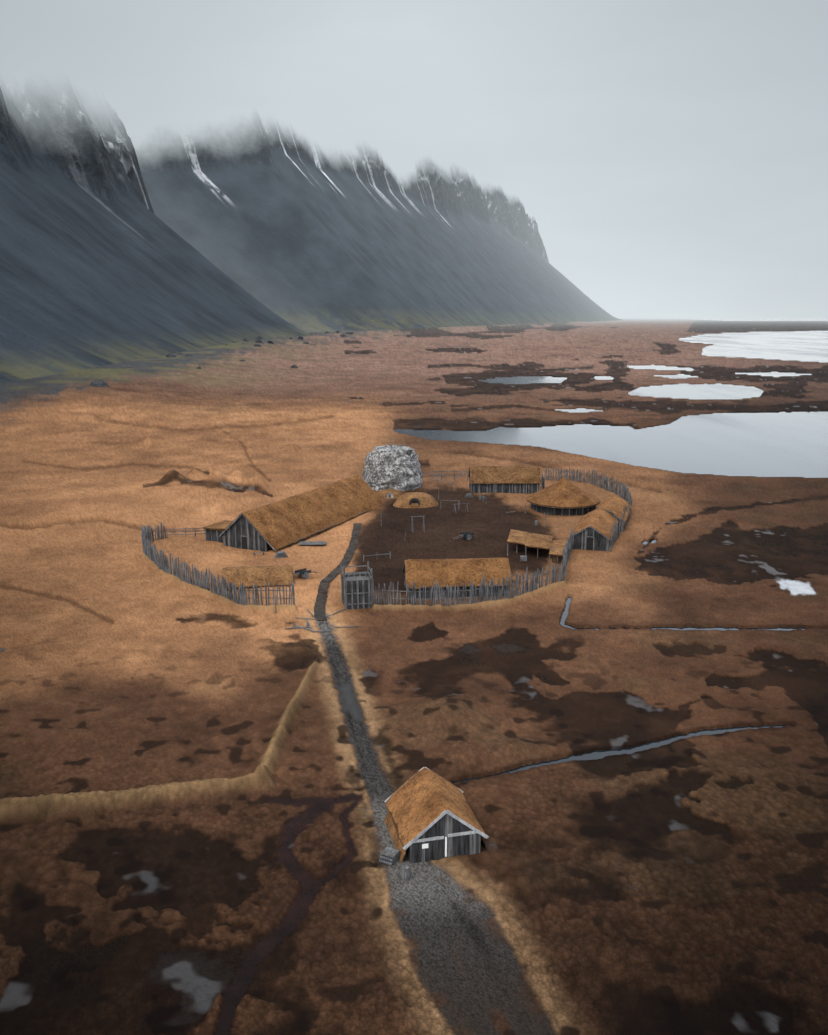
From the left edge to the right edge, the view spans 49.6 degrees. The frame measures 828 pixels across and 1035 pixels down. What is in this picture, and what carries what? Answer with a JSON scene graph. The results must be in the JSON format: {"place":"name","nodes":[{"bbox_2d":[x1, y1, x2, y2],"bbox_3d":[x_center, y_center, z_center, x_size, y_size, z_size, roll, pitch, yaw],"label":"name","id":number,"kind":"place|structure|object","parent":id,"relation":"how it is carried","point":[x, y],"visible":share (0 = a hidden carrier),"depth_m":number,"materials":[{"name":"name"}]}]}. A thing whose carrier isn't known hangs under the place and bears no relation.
{"place":"outdoors","nodes":[
{"label":"outdoors","id":0,"kind":"place"},
{"bbox_2d":[0,0,621,383],"bbox_3d":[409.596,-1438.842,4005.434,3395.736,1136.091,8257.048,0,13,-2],"label":"mountain","id":1,"kind":"structure","parent":0,"point":[177,176],"depth_m":2256.59,"materials":[{"name":"grey stone"}]},
{"bbox_2d":[0,318,827,1034],"bbox_3d":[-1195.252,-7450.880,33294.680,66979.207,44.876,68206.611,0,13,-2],"label":"ground","id":2,"kind":"structure","parent":0,"point":[198,786],"depth_m":84.77,"materials":[{"name":"brown plant"}]},
{"bbox_2d":[18,330,410,386],"bbox_3d":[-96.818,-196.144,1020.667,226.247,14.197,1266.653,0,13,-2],"label":"scree boulders","id":3,"kind":"object","parent":2,"relation":"on","point":[99,383],"visible":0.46,"depth_m":686.28,"materials":[{"name":"grey stone"}]},
{"bbox_2d":[203,520,232,542],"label":"lean-to shed","id":4,"kind":"structure","parent":2,"relation":"on","point":[213,532],"depth_m":148.65,"materials":[{"name":"grey wood"}]},
{"bbox_2d":[222,565,292,590],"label":"thatched roof","id":5,"kind":"structure","parent":2,"relation":"on","point":[262,576],"depth_m":123.73,"materials":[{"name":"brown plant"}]},
{"bbox_2d":[218,474,384,551],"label":"long hall","id":6,"kind":"structure","parent":2,"relation":"on","point":[277,525],"depth_m":153.16,"materials":[{"name":"brown plant"}]},
{"bbox_2d":[299,523,361,620],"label":"boardwalk","id":7,"kind":"structure","parent":2,"relation":"on","point":[319,606],"depth_m":131.00,"materials":[{"name":"grey wood"}]},
{"bbox_2d":[166,469,544,560],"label":"rail fences","id":8,"kind":"object","parent":2,"relation":"on","point":[454,475],"visible":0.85,"depth_m":191.56,"materials":[{"name":"grey wood"}]},
{"bbox_2d":[340,561,372,609],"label":"gate tower","id":9,"kind":"structure","parent":2,"relation":"on","point":[356,589],"depth_m":115.04,"materials":[{"name":"grey wood"}]},
{"bbox_2d":[141,466,632,605],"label":"palisade","id":10,"kind":"object","parent":2,"relation":"on","point":[148,550],"visible":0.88,"depth_m":120.27,"materials":[{"name":"grey wood"}]},
{"bbox_2d":[377,489,402,498],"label":"small turf hut","id":11,"kind":"object","parent":2,"relation":"on","point":[389,494],"visible":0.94,"depth_m":183.84,"materials":[{"name":"brown plant"}]},
{"bbox_2d":[361,442,423,491],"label":"rock","id":12,"kind":"object","parent":2,"relation":"on","point":[395,466],"visible":0.94,"depth_m":192.18,"materials":[{"name":"grey stone"}]},
{"bbox_2d":[254,493,537,880],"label":"yard props","id":13,"kind":"object","parent":2,"relation":"on","point":[390,856],"visible":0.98,"depth_m":124.01,"materials":[{"name":"grey wood"}]},
{"bbox_2d":[274,492,552,631],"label":"wooden posts","id":14,"kind":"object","parent":2,"relation":"on","point":[310,629],"depth_m":113.49,"materials":[{"name":"grey wood"}]},
{"bbox_2d":[393,492,437,507],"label":"turf hut","id":15,"kind":"structure","parent":2,"relation":"on","point":[415,500],"depth_m":173.92,"materials":[{"name":"brown plant"}]},
{"bbox_2d":[384,767,488,862],"bbox_3d":[1.499,21.331,64.606,6.704,4.122,6.249,-3,13,-13],"label":"entrance hut","id":16,"kind":"object","parent":2,"relation":"on","point":[430,816],"visible":0.92,"depth_m":62.38,"materials":[{"name":"brown plant"}]},
{"bbox_2d":[403,557,511,597],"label":"longhouse","id":17,"kind":"structure","parent":2,"relation":"on","point":[444,572],"depth_m":120.16,"materials":[{"name":"brown plant"}]},
{"bbox_2d":[468,466,541,493],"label":"longhouse","id":18,"kind":"structure","parent":2,"relation":"on","point":[507,479],"depth_m":189.46,"materials":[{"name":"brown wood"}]},
{"bbox_2d":[507,529,527,554],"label":"shed","id":19,"kind":"structure","parent":2,"relation":"on","point":[516,537],"depth_m":142.03,"materials":[{"name":"brown plant"}]},
{"bbox_2d":[525,533,552,557],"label":"shed","id":20,"kind":"structure","parent":2,"relation":"on","point":[537,541],"depth_m":139.91,"materials":[{"name":"brown plant"}]},
{"bbox_2d":[549,540,566,564],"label":"shed","id":21,"kind":"structure","parent":2,"relation":"on","point":[557,547],"depth_m":136.86,"materials":[{"name":"brown plant"}]},
{"bbox_2d":[526,470,599,515],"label":"round house","id":22,"kind":"structure","parent":2,"relation":"on","point":[563,496],"depth_m":169.55,"materials":[{"name":"brown plant"}]},
{"bbox_2d":[569,508,618,550],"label":"house","id":23,"kind":"structure","parent":2,"relation":"on","point":[592,530],"depth_m":144.43,"materials":[{"name":"brown plant"}]},
{"bbox_2d":[597,495,631,531],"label":"house","id":24,"kind":"structure","parent":2,"relation":"on","point":[614,505],"depth_m":161.14,"materials":[{"name":"brown plant"}]},
{"bbox_2d":[62,0,827,315],"label":"sky","id":25,"kind":"structure","parent":0,"point":[666,157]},
{"bbox_2d":[393,316,827,782],"bbox_3d":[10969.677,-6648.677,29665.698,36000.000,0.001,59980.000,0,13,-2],"label":"water","id":26,"kind":"structure","parent":0,"point":[781,444],"depth_m":285.25,"materials":[{"name":"grey liquid"}]}
]}

